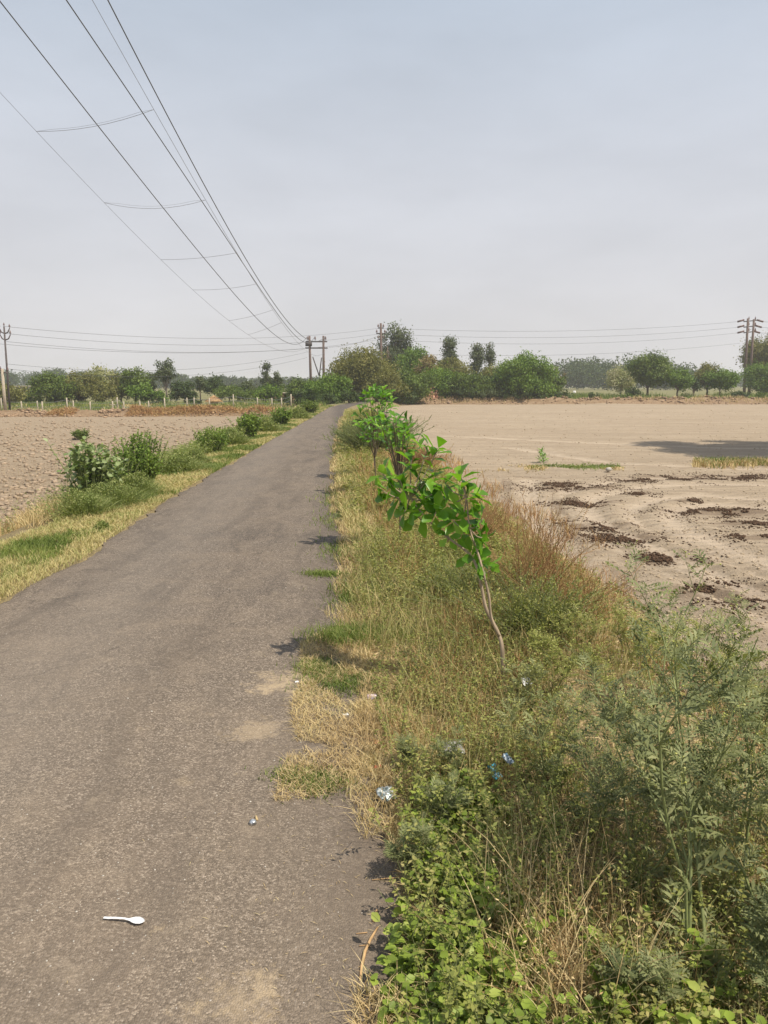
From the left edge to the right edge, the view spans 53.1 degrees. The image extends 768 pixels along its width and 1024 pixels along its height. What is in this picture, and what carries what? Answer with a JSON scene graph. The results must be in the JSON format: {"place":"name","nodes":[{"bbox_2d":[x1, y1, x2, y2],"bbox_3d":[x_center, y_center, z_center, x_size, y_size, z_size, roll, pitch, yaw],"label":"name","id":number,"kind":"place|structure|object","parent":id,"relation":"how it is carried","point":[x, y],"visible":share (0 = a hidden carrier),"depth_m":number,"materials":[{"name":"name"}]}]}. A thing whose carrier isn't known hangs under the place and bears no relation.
{"place":"outdoors","nodes":[
{"label":"outdoors","id":0,"kind":"place"},
{"bbox_2d":[0,416,271,530],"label":"field","id":1,"kind":"structure","parent":0,"point":[211,420],"depth_m":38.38,"materials":[{"name":"soil"}]},
{"bbox_2d":[0,405,334,603],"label":"verge","id":2,"kind":"structure","parent":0,"point":[23,529],"depth_m":8.51,"materials":[{"name":"plant"}]},
{"bbox_2d":[25,486,125,518],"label":"grass clump","id":3,"kind":"object","parent":2,"relation":"on","point":[79,502],"visible":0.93,"depth_m":9.69,"materials":[{"name":"green plant"}]},
{"bbox_2d":[43,436,131,493],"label":"shrub","id":4,"kind":"object","parent":2,"relation":"on","point":[89,472],"visible":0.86,"depth_m":10.73,"materials":[{"name":"green plant"}]},
{"bbox_2d":[0,445,207,536],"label":"dry stalks","id":5,"kind":"object","parent":2,"relation":"on","point":[28,515],"visible":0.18,"depth_m":9.61,"materials":[{"name":"plant"}]},
{"bbox_2d":[62,477,164,511],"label":"grass clump","id":6,"kind":"object","parent":2,"relation":"on","point":[126,495],"visible":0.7,"depth_m":10.50,"materials":[{"name":"green plant"}]},
{"bbox_2d":[85,443,148,480],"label":"shrub","id":7,"kind":"object","parent":2,"relation":"on","point":[131,466],"visible":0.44,"depth_m":11.82,"materials":[{"name":"green plant"}]},
{"bbox_2d":[113,429,169,481],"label":"shrub","id":8,"kind":"object","parent":2,"relation":"on","point":[151,467],"visible":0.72,"depth_m":12.29,"materials":[{"name":"green plant"}]},
{"bbox_2d":[118,470,172,495],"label":"grass clump","id":9,"kind":"object","parent":2,"relation":"on","point":[147,483],"visible":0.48,"depth_m":11.44,"materials":[{"name":"green plant"}]},
{"bbox_2d":[0,406,302,535],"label":"weeds","id":10,"kind":"object","parent":2,"relation":"on","point":[194,445],"visible":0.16,"depth_m":15.88,"materials":[{"name":"green plant"}]},
{"bbox_2d":[157,450,216,474],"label":"grass clump","id":11,"kind":"object","parent":2,"relation":"on","point":[179,462],"visible":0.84,"depth_m":14.49,"materials":[{"name":"green plant"}]},
{"bbox_2d":[192,425,230,451],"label":"shrub","id":12,"kind":"object","parent":2,"relation":"on","point":[210,435],"visible":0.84,"depth_m":18.77,"materials":[{"name":"green plant"}]},
{"bbox_2d":[226,412,263,436],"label":"shrub","id":13,"kind":"object","parent":2,"relation":"on","point":[251,422],"visible":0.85,"depth_m":23.78,"materials":[{"name":"green plant"}]},
{"bbox_2d":[0,405,336,416],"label":"bank","id":14,"kind":"structure","parent":0,"point":[85,413],"depth_m":60.41,"materials":[{"name":"soil"}]},
{"bbox_2d":[0,407,285,417],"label":"bank clods","id":15,"kind":"object","parent":14,"relation":"on","point":[110,410],"visible":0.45,"depth_m":60.23,"materials":[{"name":"brown soil"}]},
{"bbox_2d":[45,404,276,416],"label":"brush pile","id":16,"kind":"object","parent":14,"relation":"on","point":[135,409],"visible":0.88,"depth_m":60.40,"materials":[{"name":"plant"}]},
{"bbox_2d":[7,400,371,410],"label":"ground","id":17,"kind":"structure","parent":0,"point":[193,405],"depth_m":70.62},
{"bbox_2d":[24,369,87,403],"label":"bush","id":18,"kind":"object","parent":17,"relation":"on","point":[51,387],"visible":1,"depth_m":78.24,"materials":[{"name":"green plant"}]},
{"bbox_2d":[60,367,103,402],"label":"tree","id":19,"kind":"object","parent":17,"relation":"on","point":[84,378],"visible":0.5,"depth_m":80.53,"materials":[{"name":"green plant"}]},
{"bbox_2d":[77,380,120,402],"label":"bush","id":20,"kind":"object","parent":17,"relation":"on","point":[96,394],"visible":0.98,"depth_m":78.75,"materials":[{"name":"green plant"}]},
{"bbox_2d":[114,365,152,403],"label":"tree","id":21,"kind":"object","parent":17,"relation":"on","point":[134,378],"visible":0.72,"depth_m":80.45,"materials":[{"name":"green plant"}]},
{"bbox_2d":[124,379,157,402],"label":"bush","id":22,"kind":"object","parent":17,"relation":"on","point":[142,391],"visible":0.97,"depth_m":78.52,"materials":[{"name":"green plant"}]},
{"bbox_2d":[0,394,291,409],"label":"field fence","id":23,"kind":"object","parent":17,"relation":"on","point":[193,399],"visible":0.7,"depth_m":65.92,"materials":[{"name":"concrete"}]},
{"bbox_2d":[0,400,329,410],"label":"scrub","id":24,"kind":"object","parent":17,"relation":"on","point":[94,405],"visible":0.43,"depth_m":71.40,"materials":[{"name":"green plant"}]},
{"bbox_2d":[150,357,179,401],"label":"tree","id":25,"kind":"object","parent":17,"relation":"on","point":[165,368],"visible":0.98,"depth_m":82.50,"materials":[{"name":"green plant"}]},
{"bbox_2d":[167,379,198,402],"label":"bush","id":26,"kind":"object","parent":17,"relation":"on","point":[183,391],"visible":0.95,"depth_m":82.47,"materials":[{"name":"green plant"}]},
{"bbox_2d":[251,383,282,402],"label":"bush","id":27,"kind":"object","parent":17,"relation":"on","point":[266,393],"visible":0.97,"depth_m":82.73,"materials":[{"name":"green plant"}]},
{"bbox_2d":[312,370,354,403],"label":"bush","id":28,"kind":"object","parent":17,"relation":"on","point":[329,383],"visible":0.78,"depth_m":70.55,"materials":[{"name":"green plant"}]},
{"bbox_2d":[316,339,402,400],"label":"tree","id":29,"kind":"object","parent":17,"relation":"on","point":[359,368],"visible":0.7,"depth_m":76.50,"materials":[{"name":"green plant"}]},
{"bbox_2d":[0,401,407,1023],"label":"road","id":30,"kind":"structure","parent":0,"point":[174,589],"depth_m":3.17,"materials":[{"name":"grey asphalt"}]},
{"bbox_2d":[0,0,767,385],"label":"sky","id":31,"kind":"structure","parent":0,"point":[521,170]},
{"bbox_2d":[13,385,762,402],"bbox_3d":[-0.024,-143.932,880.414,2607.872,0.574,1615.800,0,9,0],"label":"ground","id":32,"kind":"structure","parent":0,"point":[671,392],"depth_m":146.72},
{"bbox_2d":[0,367,320,388],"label":"distant woods","id":33,"kind":"object","parent":32,"relation":"on","point":[14,380],"visible":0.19,"depth_m":281.04,"materials":[{"name":"green plant"}]},
{"bbox_2d":[305,336,327,380],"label":"twin power pole","id":34,"kind":"object","parent":32,"relation":"on","point":[323,347],"visible":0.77,"depth_m":88.16,"materials":[{"name":"grey concrete"}]},
{"bbox_2d":[4,0,326,355],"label":"guard net","id":35,"kind":"object","parent":34,"relation":"hanging from","point":[165,205],"visible":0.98,"depth_m":16.75,"materials":[{"name":"metal"}]},
{"bbox_2d":[371,321,417,369],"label":"tree","id":36,"kind":"object","parent":32,"relation":"on","point":[397,345],"visible":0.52,"depth_m":102.98,"materials":[{"name":"green plant"}]},
{"bbox_2d":[389,343,428,378],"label":"tree","id":37,"kind":"object","parent":32,"relation":"on","point":[410,357],"visible":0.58,"depth_m":93.17,"materials":[{"name":"green plant"}]},
{"bbox_2d":[488,346,562,398],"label":"tree","id":38,"kind":"object","parent":32,"relation":"on","point":[521,372],"visible":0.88,"depth_m":81.10,"materials":[{"name":"green plant"}]},
{"bbox_2d":[602,361,636,393],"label":"tree","id":39,"kind":"object","parent":32,"relation":"on","point":[618,379],"visible":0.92,"depth_m":101.39,"materials":[{"name":"green plant"}]},
{"bbox_2d":[553,353,704,389],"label":"distant woods","id":40,"kind":"object","parent":32,"relation":"on","point":[580,374],"visible":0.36,"depth_m":216.08,"materials":[{"name":"green plant"}]},
{"bbox_2d":[621,346,677,395],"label":"tree","id":41,"kind":"object","parent":32,"relation":"on","point":[650,369],"visible":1,"depth_m":91.27,"materials":[{"name":"green plant"}]},
{"bbox_2d":[663,364,695,395],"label":"tree","id":42,"kind":"object","parent":32,"relation":"on","point":[683,379],"visible":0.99,"depth_m":90.16,"materials":[{"name":"green plant"}]},
{"bbox_2d":[699,366,742,395],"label":"tree","id":43,"kind":"object","parent":32,"relation":"on","point":[725,380],"visible":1,"depth_m":91.76,"materials":[{"name":"green plant"}]},
{"bbox_2d":[733,329,767,369],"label":"tree","id":44,"kind":"object","parent":32,"relation":"on","point":[760,352],"visible":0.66,"depth_m":112.66,"materials":[{"name":"green plant"}]},
{"bbox_2d":[737,316,763,393],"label":"twin power pole","id":45,"kind":"object","parent":32,"relation":"on","point":[753,326],"visible":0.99,"depth_m":109.27,"materials":[{"name":"brown wood"}]},
{"bbox_2d":[736,358,767,393],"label":"bush","id":46,"kind":"object","parent":32,"relation":"on","point":[756,377],"visible":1,"depth_m":101.72,"materials":[{"name":"green plant"}]},
{"bbox_2d":[333,401,767,1023],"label":"verge","id":47,"kind":"structure","parent":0,"point":[586,777],"depth_m":3.12,"materials":[{"name":"green plant"}]},
{"bbox_2d":[245,440,439,803],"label":"green grass","id":48,"kind":"structure","parent":47,"relation":"on","point":[337,634],"depth_m":4.93,"materials":[{"name":"green plant"}]},
{"bbox_2d":[350,383,393,470],"bbox_3d":[-0.192,-1.392,13.411,0.786,1.698,0.614,0,9,0],"label":"sapling","id":49,"kind":"object","parent":47,"relation":"on","point":[369,393],"visible":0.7,"depth_m":13.38,"materials":[{"name":"green plant"}]},
{"bbox_2d":[319,413,434,451],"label":"leafy bush","id":50,"kind":"object","parent":47,"relation":"on","point":[352,437],"visible":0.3,"depth_m":18.09,"materials":[{"name":"green plant"}]},
{"bbox_2d":[359,366,412,401],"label":"bush","id":51,"kind":"object","parent":47,"relation":"on","point":[390,379],"visible":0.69,"depth_m":74.27,"materials":[{"name":"green plant"}]},
{"bbox_2d":[332,408,457,561],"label":"verge grass","id":52,"kind":"structure","parent":47,"relation":"on","point":[344,512],"depth_m":10.12,"materials":[{"name":"yellow plant"}]},
{"bbox_2d":[369,410,426,539],"bbox_3d":[0.142,-0.304,7.696,0.537,1.428,0.579,4,10,23],"label":"sapling","id":53,"kind":"object","parent":47,"relation":"on","point":[398,468],"visible":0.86,"depth_m":7.58,"materials":[{"name":"green plant"}]},
{"bbox_2d":[383,811,441,881],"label":"weed plant","id":54,"kind":"object","parent":47,"relation":"on","point":[391,847],"visible":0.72,"depth_m":2.59,"materials":[{"name":"green plant"}]},
{"bbox_2d":[269,415,596,1023],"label":"dry grass","id":55,"kind":"structure","parent":47,"relation":"on","point":[371,747],"depth_m":3.60,"materials":[{"name":"plant"}]},
{"bbox_2d":[366,433,504,682],"bbox_3d":[0.309,0.289,4.308,0.856,1.444,0.402,6,11,30],"label":"sapling","id":56,"kind":"object","parent":47,"relation":"on","point":[433,500],"visible":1,"depth_m":4.15,"materials":[{"name":"green plant"}]},
{"bbox_2d":[414,769,473,824],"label":"weed plant","id":57,"kind":"object","parent":47,"relation":"on","point":[451,800],"visible":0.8,"depth_m":2.85,"materials":[{"name":"green plant"}]},
{"bbox_2d":[428,725,467,775],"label":"weed plant","id":58,"kind":"object","parent":47,"relation":"on","point":[457,760],"visible":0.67,"depth_m":3.17,"materials":[{"name":"green plant"}]},
{"bbox_2d":[334,512,585,798],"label":"dry stalks","id":59,"kind":"object","parent":47,"relation":"on","point":[423,621],"visible":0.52,"depth_m":4.30,"materials":[{"name":"green plant"}]},
{"bbox_2d":[433,492,526,545],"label":"dry bush","id":60,"kind":"object","parent":47,"relation":"on","point":[491,517],"visible":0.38,"depth_m":7.62,"materials":[{"name":"plant"}]},
{"bbox_2d":[334,408,635,606],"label":"weeds","id":61,"kind":"object","parent":47,"relation":"on","point":[395,500],"visible":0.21,"depth_m":8.27,"materials":[{"name":"green plant"}]},
{"bbox_2d":[388,549,587,610],"bbox_3d":[0.532,0.529,5.734,1.478,0.402,1.260,-5,11,-28],"label":"leafy bush","id":62,"kind":"object","parent":47,"relation":"on","point":[470,575],"visible":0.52,"depth_m":5.68,"materials":[{"name":"green plant"}]},
{"bbox_2d":[349,412,671,673],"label":"dry stalks","id":63,"kind":"object","parent":47,"relation":"on","point":[422,541],"visible":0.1,"depth_m":6.37,"materials":[{"name":"beige plant"}]},
{"bbox_2d":[500,652,550,717],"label":"weed plant","id":64,"kind":"object","parent":47,"relation":"on","point":[531,672],"visible":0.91,"depth_m":3.72,"materials":[{"name":"green plant"}]},
{"bbox_2d":[424,558,627,652],"bbox_3d":[0.830,0.591,4.965,1.314,0.493,1.267,9,13,42],"label":"leafy bush","id":65,"kind":"object","parent":47,"relation":"on","point":[526,604],"visible":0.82,"depth_m":4.82,"materials":[{"name":"green plant"}]},
{"bbox_2d":[462,485,603,601],"bbox_3d":[1.149,0.287,5.466,1.079,0.938,1.238,-2,10,-13],"label":"dry bush","id":66,"kind":"object","parent":47,"relation":"on","point":[536,550],"visible":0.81,"depth_m":5.56,"materials":[{"name":"plant"}]},
{"bbox_2d":[492,684,596,790],"bbox_3d":[0.654,0.906,3.114,0.404,0.485,0.245,4,10,22],"label":"weed plant","id":67,"kind":"object","parent":47,"relation":"on","point":[537,738],"visible":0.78,"depth_m":3.09,"materials":[{"name":"green plant"}]},
{"bbox_2d":[339,442,767,1023],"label":"dry stalks","id":68,"kind":"object","parent":47,"relation":"on","point":[625,667],"visible":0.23,"depth_m":2.95,"materials":[{"name":"beige plant"}]},
{"bbox_2d":[345,523,767,1023],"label":"weeds","id":69,"kind":"object","parent":47,"relation":"on","point":[473,1005],"visible":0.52,"depth_m":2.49,"materials":[{"name":"green plant"}]},
{"bbox_2d":[524,623,595,698],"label":"weed plant","id":70,"kind":"object","parent":47,"relation":"on","point":[534,636],"visible":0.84,"depth_m":3.98,"materials":[{"name":"green plant"}]},
{"bbox_2d":[364,632,764,1023],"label":"dry stalks","id":71,"kind":"object","parent":47,"relation":"on","point":[516,985],"visible":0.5,"depth_m":2.38,"materials":[{"name":"beige plant"}]},
{"bbox_2d":[364,757,766,1023],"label":"ground cover","id":72,"kind":"object","parent":47,"relation":"on","point":[403,959],"visible":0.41,"depth_m":2.10,"materials":[{"name":"green plant"}]},
{"bbox_2d":[492,553,647,620],"bbox_3d":[1.365,0.539,5.721,1.111,0.464,1.053,4,10,24],"label":"dry bush","id":73,"kind":"object","parent":47,"relation":"on","point":[592,586],"visible":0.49,"depth_m":5.57,"materials":[{"name":"plant"}]},
{"bbox_2d":[549,597,605,660],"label":"weed plant","id":74,"kind":"object","parent":47,"relation":"on","point":[593,629],"visible":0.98,"depth_m":4.49,"materials":[{"name":"green plant"}]},
{"bbox_2d":[427,784,739,1023],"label":"dry stalks","id":75,"kind":"object","parent":47,"relation":"on","point":[568,977],"visible":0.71,"depth_m":2.12,"materials":[{"name":"plant"}]},
{"bbox_2d":[556,685,666,832],"bbox_3d":[0.764,0.967,2.663,0.322,0.527,0.716,0,9,0],"label":"weed plant","id":76,"kind":"object","parent":47,"relation":"on","point":[597,785],"visible":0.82,"depth_m":2.61,"materials":[{"name":"green plant"}]},
{"bbox_2d":[585,624,658,711],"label":"weed plant","id":77,"kind":"object","parent":47,"relation":"on","point":[645,676],"visible":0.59,"depth_m":3.78,"materials":[{"name":"green plant"}]},
{"bbox_2d":[601,592,652,665],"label":"weed plant","id":78,"kind":"object","parent":47,"relation":"on","point":[619,612],"visible":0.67,"depth_m":4.51,"materials":[{"name":"green plant"}]},
{"bbox_2d":[594,942,690,1022],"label":"weed plant","id":79,"kind":"object","parent":47,"relation":"on","point":[664,967],"visible":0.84,"depth_m":1.94,"materials":[{"name":"green plant"}]},
{"bbox_2d":[562,540,767,980],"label":"weed plant","id":80,"kind":"object","parent":47,"relation":"on","point":[689,706],"visible":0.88,"depth_m":2.19,"materials":[{"name":"green plant"}]},
{"bbox_2d":[563,649,767,916],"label":"weed plant","id":81,"kind":"object","parent":47,"relation":"on","point":[593,670],"visible":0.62,"depth_m":2.50,"materials":[{"name":"green plant"}]},
{"bbox_2d":[567,676,767,1023],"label":"dry stalks","id":82,"kind":"object","parent":47,"relation":"on","point":[626,800],"visible":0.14,"depth_m":2.98,"materials":[{"name":"plant"}]},
{"bbox_2d":[642,607,705,702],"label":"weed plant","id":83,"kind":"object","parent":47,"relation":"on","point":[665,630],"visible":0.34,"depth_m":4.00,"materials":[{"name":"green plant"}]},
{"bbox_2d":[591,681,767,960],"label":"weed plant","id":84,"kind":"object","parent":47,"relation":"on","point":[606,712],"visible":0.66,"depth_m":2.27,"materials":[{"name":"green plant"}]},
{"bbox_2d":[668,609,733,718],"bbox_3d":[1.691,0.813,4.062,0.370,0.611,0.290,0,9,0],"label":"weed plant","id":85,"kind":"object","parent":47,"relation":"on","point":[715,665],"visible":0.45,"depth_m":4.08,"materials":[{"name":"green plant"}]},
{"bbox_2d":[659,589,761,821],"bbox_3d":[1.240,0.732,2.930,0.379,0.878,0.495,0,9,0],"label":"weed plant","id":86,"kind":"object","parent":47,"relation":"on","point":[679,675],"visible":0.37,"depth_m":2.94,"materials":[{"name":"green plant"}]},
{"bbox_2d":[689,647,767,840],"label":"weed plant","id":87,"kind":"object","parent":47,"relation":"on","point":[754,727],"visible":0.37,"depth_m":2.66,"materials":[{"name":"green plant"}]},
{"bbox_2d":[697,616,767,889],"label":"weed plant","id":88,"kind":"object","parent":47,"relation":"on","point":[745,739],"visible":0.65,"depth_m":2.53,"materials":[{"name":"green plant"}]},
{"bbox_2d":[738,874,767,1000],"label":"weed plant","id":89,"kind":"object","parent":47,"relation":"on","point":[760,933],"visible":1,"depth_m":1.96,"materials":[{"name":"green plant"}]},
{"bbox_2d":[385,403,767,748],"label":"field","id":90,"kind":"structure","parent":0,"point":[474,421],"depth_m":17.55,"materials":[{"name":"soil"}]},
{"bbox_2d":[490,477,673,496],"bbox_3d":[3.508,-0.509,14.986,4.157,0.209,3.354,-8,12,-38],"label":"manure heap","id":91,"kind":"object","parent":90,"relation":"on","point":[560,484],"visible":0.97,"depth_m":15.21,"materials":[{"name":"brown soil"}]},
{"bbox_2d":[404,450,767,758],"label":"dry stubble","id":92,"kind":"object","parent":90,"relation":"on","point":[496,485],"visible":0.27,"depth_m":10.18,"materials":[{"name":"brown plant"}]},
{"bbox_2d":[562,529,704,548],"bbox_3d":[3.198,0.347,10.123,2.187,0.088,1.456,0,9,0],"label":"manure heap","id":93,"kind":"object","parent":90,"relation":"on","point":[619,539],"visible":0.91,"depth_m":9.99,"materials":[{"name":"brown soil"}]},
{"bbox_2d":[605,547,726,572],"bbox_3d":[3.206,0.535,8.933,1.432,0.085,1.278,5,11,29],"label":"manure heap","id":94,"kind":"object","parent":90,"relation":"on","point":[661,558],"visible":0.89,"depth_m":8.91,"materials":[{"name":"brown soil"}]},
{"bbox_2d":[581,503,767,521],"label":"manure heap","id":95,"kind":"object","parent":90,"relation":"on","point":[711,509],"visible":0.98,"depth_m":12.25,"materials":[{"name":"brown soil"}]},
{"bbox_2d":[627,568,767,623],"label":"manure heap","id":96,"kind":"object","parent":90,"relation":"on","point":[704,589],"visible":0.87,"depth_m":7.54,"materials":[{"name":"brown soil"}]},
{"bbox_2d":[690,455,767,470],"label":"green strip","id":97,"kind":"object","parent":90,"relation":"on","point":[697,462],"visible":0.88,"depth_m":19.11,"materials":[{"name":"plant"}]},
{"bbox_2d":[405,397,767,404],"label":"bank","id":98,"kind":"structure","parent":0,"point":[613,400],"depth_m":80.32,"materials":[{"name":"soil"}]},
{"bbox_2d":[397,366,442,404],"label":"bush","id":99,"kind":"object","parent":98,"relation":"on","point":[419,388],"visible":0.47,"depth_m":78.02,"materials":[{"name":"green plant"}]},
{"bbox_2d":[417,361,461,398],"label":"bush","id":100,"kind":"object","parent":98,"relation":"on","point":[443,389],"visible":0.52,"depth_m":81.95,"materials":[{"name":"green plant"}]},
{"bbox_2d":[443,369,483,398],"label":"bush","id":101,"kind":"object","parent":98,"relation":"on","point":[463,380],"visible":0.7,"depth_m":81.53,"materials":[{"name":"green plant"}]},
{"bbox_2d":[374,394,767,403],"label":"scrub","id":102,"kind":"object","parent":98,"relation":"on","point":[694,399],"visible":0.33,"depth_m":80.86,"materials":[{"name":"plant"}]},
{"bbox_2d":[401,395,767,404],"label":"bank clods","id":103,"kind":"object","parent":98,"relation":"on","point":[628,397],"visible":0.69,"depth_m":80.52,"materials":[{"name":"brown soil"}]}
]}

